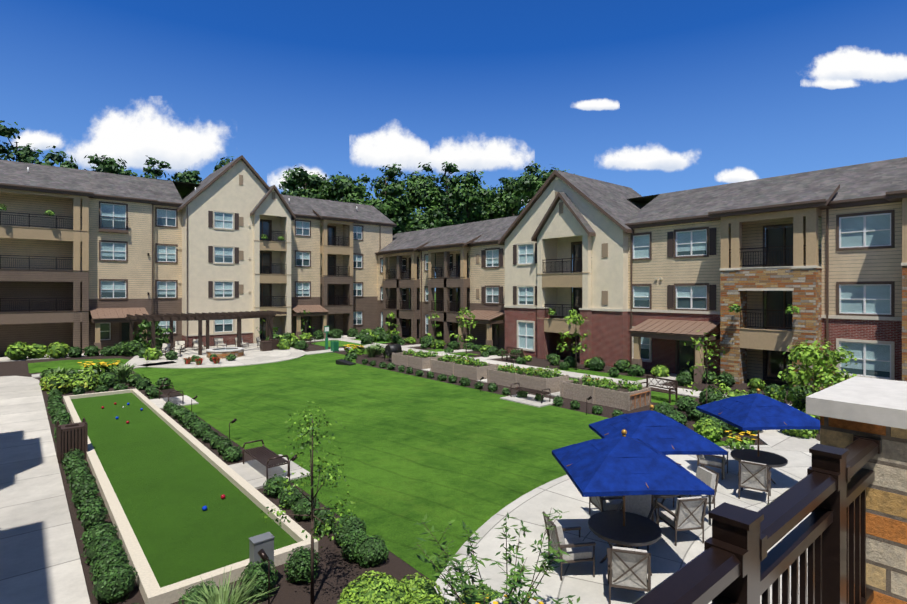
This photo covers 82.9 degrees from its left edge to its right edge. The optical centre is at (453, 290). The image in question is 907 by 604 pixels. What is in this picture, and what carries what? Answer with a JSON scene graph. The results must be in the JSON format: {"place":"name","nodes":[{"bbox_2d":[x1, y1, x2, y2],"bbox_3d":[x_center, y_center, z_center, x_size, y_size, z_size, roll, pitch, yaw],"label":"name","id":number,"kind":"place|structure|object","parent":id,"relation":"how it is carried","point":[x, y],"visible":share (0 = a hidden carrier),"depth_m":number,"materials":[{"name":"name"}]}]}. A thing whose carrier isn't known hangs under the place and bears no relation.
{"place":"outdoors","nodes":[
{"label":"outdoors","id":0,"kind":"place"},
{"bbox_2d":[12,131,61,150],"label":"cloud","id":1,"kind":"structure","parent":0,"point":[40,140],"depth_m":1590.37,"materials":[{"name":"white"}]},
{"bbox_2d":[67,105,225,171],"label":"cloud","id":2,"kind":"structure","parent":0,"point":[133,139],"depth_m":1521.46,"materials":[{"name":"white"}]},
{"bbox_2d":[269,167,326,189],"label":"cloud","id":3,"kind":"structure","parent":0,"point":[275,180],"depth_m":1753.95,"materials":[{"name":"white"}]},
{"bbox_2d":[351,125,429,171],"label":"cloud","id":4,"kind":"structure","parent":0,"point":[391,146],"depth_m":1624.80,"materials":[{"name":"white"}]},
{"bbox_2d":[0,335,819,603],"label":"paving","id":5,"kind":"structure","parent":0,"point":[40,561],"depth_m":11.31,"materials":[{"name":"concrete"}]},
{"bbox_2d":[156,343,171,352],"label":"patio chair","id":6,"kind":"object","parent":5,"relation":"on","point":[167,346],"visible":0.67,"depth_m":38.49,"materials":[{"name":"beige fabric"}]},
{"bbox_2d":[259,341,271,350],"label":"planter box","id":7,"kind":"object","parent":5,"relation":"on","point":[265,345],"visible":0.86,"depth_m":41.06,"materials":[{"name":"brown brick"}]},
{"bbox_2d":[331,340,338,351],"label":"green bin","id":8,"kind":"object","parent":5,"relation":"on","point":[335,345],"visible":0.98,"depth_m":40.90,"materials":[{"name":"green plastic"}]},
{"bbox_2d":[510,383,550,403],"bbox_3d":[3.406,4.587,22.859,0.604,0.640,1.844,0,0,-40],"label":"garden bench","id":9,"kind":"object","parent":5,"relation":"on","point":[519,388],"visible":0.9,"depth_m":22.62,"materials":[{"name":"brown metal"}]},
{"bbox_2d":[543,511,595,580],"bbox_3d":[1.988,4.422,8.917,0.724,0.970,0.630,0,0,-10],"label":"chair","id":10,"kind":"object","parent":5,"relation":"on","point":[576,549],"visible":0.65,"depth_m":8.69,"materials":[{"name":"brown fabric"}]},
{"bbox_2d":[589,496,622,513],"bbox_3d":[3.237,4.422,10.878,0.724,0.970,0.630,0,0,-10],"label":"chair","id":11,"kind":"object","parent":5,"relation":"on","point":[605,503],"visible":0.33,"depth_m":10.64,"materials":[{"name":"brown"}]},
{"bbox_2d":[588,511,661,562],"bbox_3d":[3.023,4.547,9.104,1.240,0.741,1.240,0,0,-40],"label":"patio table","id":12,"kind":"object","parent":5,"relation":"on","point":[637,530],"visible":0.77,"depth_m":9.00,"materials":[{"name":"brown metal"}]},
{"bbox_2d":[616,495,654,550],"bbox_3d":[3.545,4.422,10.017,0.630,0.970,0.724,0,0,30],"label":"chair","id":13,"kind":"object","parent":5,"relation":"on","point":[639,504],"visible":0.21,"depth_m":10.13,"materials":[{"name":"brown"}]},
{"bbox_2d":[589,405,726,502],"bbox_3d":[4.272,3.687,11.065,2.100,2.440,2.100,0,0,-2],"label":"umbrella","id":14,"kind":"object","parent":5,"relation":"on","point":[663,433],"visible":0.83,"depth_m":10.45,"materials":[{"name":"blue fabric"}]},
{"bbox_2d":[651,495,678,522],"bbox_3d":[4.272,4.547,11.065,1.240,0.741,1.240,0,0,-40],"label":"patio table","id":15,"kind":"object","parent":5,"relation":"on","point":[664,497],"visible":0.17,"depth_m":10.71,"materials":[{"name":"brown metal"}]},
{"bbox_2d":[673,465,718,507],"bbox_3d":[5.307,4.422,11.252,0.724,0.970,0.630,0,0,-10],"label":"chair","id":16,"kind":"object","parent":5,"relation":"on","point":[706,476],"visible":0.27,"depth_m":11.10,"materials":[{"name":"brown fabric"}]},
{"bbox_2d":[697,436,728,479],"bbox_3d":[6.805,4.422,13.596,0.724,0.970,0.630,0,0,40],"label":"chair","id":17,"kind":"object","parent":5,"relation":"on","point":[712,461],"visible":0.4,"depth_m":13.44,"materials":[{"name":"brown"}]},
{"bbox_2d":[696,388,819,456],"bbox_3d":[7.652,3.687,12.892,2.100,2.440,2.100,0,0,-2],"label":"umbrella","id":18,"kind":"object","parent":5,"relation":"on","point":[757,411],"visible":0.94,"depth_m":12.28,"materials":[{"name":"blue fabric"}]},
{"bbox_2d":[730,449,787,483],"bbox_3d":[7.652,4.547,12.892,1.240,0.741,1.240,0,0,-40],"label":"patio table","id":19,"kind":"object","parent":5,"relation":"on","point":[770,460],"visible":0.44,"depth_m":12.82,"materials":[{"name":"brown metal"}]},
{"bbox_2d":[0,291,884,603],"bbox_3d":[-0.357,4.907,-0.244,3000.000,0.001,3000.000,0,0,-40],"label":"ground","id":20,"kind":"structure","parent":0,"point":[336,573],"depth_m":11.65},
{"bbox_2d":[56,418,87,463],"bbox_3d":[-11.139,4.369,14.998,0.690,1.075,0.690,0,0,-40],"label":"trash bin","id":21,"kind":"object","parent":20,"relation":"on","point":[73,436],"visible":0.92,"depth_m":14.81,"materials":[{"name":"brown wood"}]},
{"bbox_2d":[39,360,143,393],"bbox_3d":[-19.169,4.415,27.263,4.456,1.128,6.145,0,0,-40],"label":"bed planting","id":22,"kind":"object","parent":20,"relation":"on","point":[90,377],"visible":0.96,"depth_m":25.80,"materials":[{"name":"green plant"}]},
{"bbox_2d":[4,319,308,364],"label":"shrubs","id":23,"kind":"object","parent":20,"relation":"on","point":[137,345],"visible":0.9,"depth_m":37.68,"materials":[{"name":"green plant"}]},
{"bbox_2d":[159,385,183,403],"bbox_3d":[-12.313,4.587,22.390,0.604,0.640,1.844,0,0,-40],"label":"bench","id":24,"kind":"object","parent":20,"relation":"on","point":[173,392],"visible":0.85,"depth_m":22.12,"materials":[{"name":"brown metal"}]},
{"bbox_2d":[165,344,181,356],"bbox_3d":[-20.336,4.452,37.360,0.800,0.910,0.864,0,0,40],"label":"patio chair","id":25,"kind":"object","parent":20,"relation":"on","point":[178,348],"visible":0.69,"depth_m":37.39,"materials":[{"name":"beige fabric"}]},
{"bbox_2d":[171,340,185,349],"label":"patio chair","id":26,"kind":"object","parent":20,"relation":"on","point":[182,343],"visible":0.77,"depth_m":40.55,"materials":[{"name":"beige fabric"}]},
{"bbox_2d":[63,388,317,603],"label":"bocce court","id":27,"kind":"object","parent":20,"relation":"on","point":[163,478],"visible":0.9,"depth_m":11.72,"materials":[{"name":"green carpet"}]},
{"bbox_2d":[101,402,225,510],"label":"bocce balls","id":28,"kind":"object","parent":27,"relation":"on","point":[223,496],"visible":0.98,"depth_m":18.58,"materials":[{"name":"red plastic"}]},
{"bbox_2d":[192,339,203,349],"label":"patio chair","id":29,"kind":"object","parent":20,"relation":"on","point":[194,343],"visible":0.77,"depth_m":41.91,"materials":[{"name":"beige fabric"}]},
{"bbox_2d":[0,155,396,355],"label":"building","id":30,"kind":"structure","parent":20,"relation":"on","point":[72,273],"depth_m":44.63,"materials":[{"name":"brown paint"}]},
{"bbox_2d":[126,310,286,354],"bbox_3d":[-19.212,3.372,40.906,11.141,3.070,5.572,0,0,-40],"label":"pergola","id":31,"kind":"object","parent":20,"relation":"on","point":[238,316],"visible":0.9,"depth_m":39.54,"materials":[{"name":"brown wood"}]},
{"bbox_2d":[47,377,368,603],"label":"boxwood hedge","id":32,"kind":"object","parent":20,"relation":"on","point":[113,574],"visible":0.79,"depth_m":10.29,"materials":[{"name":"green plant"}]},
{"bbox_2d":[214,337,226,347],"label":"patio chair","id":33,"kind":"object","parent":20,"relation":"on","point":[218,341],"visible":0.9,"depth_m":42.96,"materials":[{"name":"beige fabric"}]},
{"bbox_2d":[206,346,243,358],"bbox_3d":[-16.722,4.506,37.656,2.580,0.800,2.580,0,0,-40],"label":"fire pit","id":34,"kind":"object","parent":20,"relation":"on","point":[221,352],"visible":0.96,"depth_m":36.85,"materials":[{"name":"stone"}]},
{"bbox_2d":[229,418,236,438],"bbox_3d":[-7.132,4.526,16.623,0.242,0.761,0.100,0,0,-40],"label":"path light","id":35,"kind":"object","parent":20,"relation":"on","point":[233,420],"visible":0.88,"depth_m":16.57,"materials":[{"name":"grey metal"}]},
{"bbox_2d":[234,337,248,346],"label":"patio chair","id":36,"kind":"object","parent":20,"relation":"on","point":[242,343],"visible":0.71,"depth_m":43.46,"materials":[{"name":"beige fabric"}]},
{"bbox_2d":[249,532,274,566],"bbox_3d":[-3.131,4.471,8.388,0.340,0.870,0.240,0,0,-40],"label":"utility box","id":37,"kind":"object","parent":20,"relation":"on","point":[264,541],"visible":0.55,"depth_m":8.33,"materials":[{"name":"grey metal"}]},
{"bbox_2d":[256,337,268,347],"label":"patio chair","id":38,"kind":"object","parent":20,"relation":"on","point":[258,340],"visible":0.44,"depth_m":43.20,"materials":[{"name":"fabric"}]},
{"bbox_2d":[258,549,269,603],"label":"path light","id":39,"kind":"object","parent":20,"relation":"on","point":[262,554],"visible":1,"depth_m":7.98,"materials":[{"name":"grey metal"}]},
{"bbox_2d":[242,439,288,479],"bbox_3d":[-5.076,4.587,13.842,0.604,0.640,1.844,0,0,-40],"label":"bench","id":40,"kind":"object","parent":20,"relation":"on","point":[265,456],"visible":0.94,"depth_m":13.72,"materials":[{"name":"brown metal"}]},
{"bbox_2d":[269,338,278,349],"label":"planter","id":41,"kind":"object","parent":20,"relation":"on","point":[275,341],"visible":0.81,"depth_m":41.90,"materials":[{"name":"brown wood"}]},
{"bbox_2d":[0,120,572,268],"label":"trees","id":42,"kind":"object","parent":20,"relation":"on","point":[467,199],"visible":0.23,"depth_m":80.85,"materials":[{"name":"green plant"}]},
{"bbox_2d":[289,454,297,480],"bbox_3d":[-4.030,4.526,12.959,0.242,0.761,0.100,0,0,-40],"label":"path light","id":43,"kind":"object","parent":20,"relation":"on","point":[294,457],"visible":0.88,"depth_m":12.90,"materials":[{"name":"grey metal"}]},
{"bbox_2d":[260,401,355,603],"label":"young tree","id":44,"kind":"object","parent":20,"relation":"on","point":[318,470],"visible":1,"depth_m":8.02,"materials":[{"name":"green plant"}]},
{"bbox_2d":[324,326,328,349],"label":"station","id":45,"kind":"object","parent":20,"relation":"on","point":[326,329],"visible":0.9,"depth_m":41.83,"materials":[{"name":"green metal"}]},
{"bbox_2d":[311,333,391,346],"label":"putting green","id":46,"kind":"object","parent":20,"relation":"on","point":[341,343],"visible":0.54,"depth_m":46.94,"materials":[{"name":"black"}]},
{"bbox_2d":[178,513,543,603],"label":"planting","id":47,"kind":"object","parent":20,"relation":"on","point":[372,550],"visible":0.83,"depth_m":7.47,"materials":[{"name":"green plant"}]},
{"bbox_2d":[384,344,401,361],"bbox_3d":[-4.183,4.351,35.694,1.036,1.129,0.834,0,0,-40],"label":"composter","id":48,"kind":"object","parent":20,"relation":"on","point":[391,349],"visible":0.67,"depth_m":35.43,"materials":[{"name":"black"}]},
{"bbox_2d":[392,352,442,369],"bbox_3d":[-2.355,4.532,33.377,1.700,0.750,3.400,0,0,-40],"label":"raised bed","id":49,"kind":"object","parent":20,"relation":"on","point":[409,360],"visible":0.65,"depth_m":32.53,"materials":[{"name":"beige concrete"}]},
{"bbox_2d":[28,293,880,582],"bbox_3d":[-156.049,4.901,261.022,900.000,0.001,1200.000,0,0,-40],"label":"lawn sheets","id":50,"kind":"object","parent":20,"relation":"on","point":[416,449],"visible":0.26,"depth_m":17.56,"materials":[{"name":"green plant"}]},
{"bbox_2d":[336,359,355,365],"bbox_3d":[-7.103,4.756,33.878,1.200,0.300,0.600,0,0,30],"label":"cornhole","id":51,"kind":"object","parent":50,"relation":"on","point":[342,362],"visible":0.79,"depth_m":33.75,"materials":[{"name":"black"}]},
{"bbox_2d":[639,375,677,402],"bbox_3d":[9.162,4.431,23.017,0.530,0.950,1.600,0,0,-30],"label":"lattice bench","id":52,"kind":"object","parent":50,"relation":"on","point":[670,392],"visible":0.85,"depth_m":22.81,"materials":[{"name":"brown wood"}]},
{"bbox_2d":[430,358,498,380],"bbox_3d":[0.586,4.532,29.904,1.700,0.750,4.100,0,0,-40],"label":"raised bed","id":53,"kind":"object","parent":20,"relation":"on","point":[470,371],"visible":0.79,"depth_m":29.02,"materials":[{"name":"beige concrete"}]},
{"bbox_2d":[408,507,579,603],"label":"shrub","id":54,"kind":"object","parent":20,"relation":"on","point":[514,579],"visible":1,"depth_m":6.59,"materials":[{"name":"green plant"}]},
{"bbox_2d":[489,594,519,603],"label":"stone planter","id":55,"kind":"object","parent":20,"relation":"on","point":[499,601],"visible":0.4,"depth_m":7.09,"materials":[{"name":"stone"}]},
{"bbox_2d":[501,346,522,360],"bbox_3d":[4.009,4.431,35.293,0.530,0.950,1.600,0,0,-35],"label":"lattice bench","id":56,"kind":"object","parent":20,"relation":"on","point":[516,355],"visible":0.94,"depth_m":35.48,"materials":[{"name":"brown wood"}]},
{"bbox_2d":[487,367,568,394],"bbox_3d":[3.719,4.532,26.203,1.700,0.750,4.000,0,0,-40],"label":"raised bed","id":57,"kind":"object","parent":20,"relation":"on","point":[507,379],"visible":0.65,"depth_m":25.30,"materials":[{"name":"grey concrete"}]},
{"bbox_2d":[403,349,642,391],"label":"plants","id":58,"kind":"object","parent":57,"relation":"on","point":[542,372],"visible":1,"depth_m":25.71,"materials":[{"name":"green plant"}]},
{"bbox_2d":[299,326,817,448],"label":"shrubs","id":59,"kind":"object","parent":20,"relation":"on","point":[710,428],"visible":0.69,"depth_m":26.35,"materials":[{"name":"green plant"}]},
{"bbox_2d":[301,307,857,418],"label":"trees","id":60,"kind":"object","parent":20,"relation":"on","point":[809,354],"visible":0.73,"depth_m":18.61,"materials":[{"name":"green plant"}]},
{"bbox_2d":[560,377,650,410],"bbox_3d":[6.664,4.532,22.725,1.700,0.750,3.515,0,0,-40],"label":"raised bed","id":61,"kind":"object","parent":20,"relation":"on","point":[624,398],"visible":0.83,"depth_m":21.89,"materials":[{"name":"grey stone"},{"name":"soil"},{"name":"orange stone"}]},
{"bbox_2d":[607,546,651,603],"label":"chair","id":62,"kind":"object","parent":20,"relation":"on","point":[628,568],"visible":0.92,"depth_m":7.83,"materials":[{"name":"brown"}]},
{"bbox_2d":[552,429,714,547],"bbox_3d":[3.023,3.687,9.104,2.100,2.440,2.100,0,0,-2],"label":"umbrella","id":63,"kind":"object","parent":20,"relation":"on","point":[623,465],"visible":1,"depth_m":8.43,"materials":[{"name":"blue fabric"}]},
{"bbox_2d":[375,157,906,389],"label":"building","id":64,"kind":"structure","parent":20,"relation":"on","point":[763,253],"depth_m":30.15,"materials":[{"name":"beige paint"}]},
{"bbox_2d":[0,204,800,315],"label":"balcony plants","id":65,"kind":"object","parent":64,"relation":"on","point":[735,308],"visible":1,"depth_m":34.50,"materials":[{"name":"green plant"}]},
{"bbox_2d":[657,496,706,545],"bbox_3d":[4.459,4.422,10.030,0.630,0.970,0.724,0,0,-10],"label":"chair","id":66,"kind":"object","parent":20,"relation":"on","point":[687,514],"visible":0.85,"depth_m":9.79,"materials":[{"name":"brown fabric"}]},
{"bbox_2d":[738,460,770,503],"bbox_3d":[7.024,4.422,11.987,0.630,0.970,0.724,0,0,35],"label":"chair","id":67,"kind":"object","parent":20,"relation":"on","point":[754,476],"visible":0.85,"depth_m":11.78,"materials":[{"name":"brown fabric"}]},
{"bbox_2d":[806,376,906,603],"bbox_3d":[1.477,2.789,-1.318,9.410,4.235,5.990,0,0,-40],"label":"stone pillar","id":68,"kind":"structure","parent":20,"relation":"on","point":[847,410],"depth_m":3.01,"materials":[{"name":"beige stone"}]},
{"bbox_2d":[632,435,881,603],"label":"terrace railing","id":69,"kind":"object","parent":68,"relation":"attached to","point":[734,562],"visible":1,"depth_m":2.19,"materials":[{"name":"brown wood"}]},
{"bbox_2d":[0,0,906,291],"label":"sky","id":70,"kind":"structure","parent":0,"point":[289,83],"materials":[{"name":"blue"}]},
{"bbox_2d":[429,138,532,172],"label":"cloud","id":71,"kind":"structure","parent":0,"point":[494,153],"depth_m":1678.29,"materials":[{"name":"white"}]},
{"bbox_2d":[575,99,619,110],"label":"cloud","id":72,"kind":"structure","parent":0,"point":[601,104],"depth_m":2086.49,"materials":[{"name":"white"}]},
{"bbox_2d":[602,146,692,171],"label":"cloud","id":73,"kind":"structure","parent":0,"point":[653,158],"depth_m":1784.41,"materials":[{"name":"white"}]},
{"bbox_2d":[717,168,757,182],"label":"cloud","id":74,"kind":"structure","parent":0,"point":[737,175],"depth_m":1836.49,"materials":[{"name":"white"}]},
{"bbox_2d":[802,79,856,89],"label":"cloud","id":75,"kind":"structure","parent":0,"point":[832,84],"depth_m":2005.54,"materials":[{"name":"white"}]},
{"bbox_2d":[811,48,906,81],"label":"cloud","id":76,"kind":"structure","parent":0,"point":[847,64],"depth_m":1885.18,"materials":[{"name":"white"}]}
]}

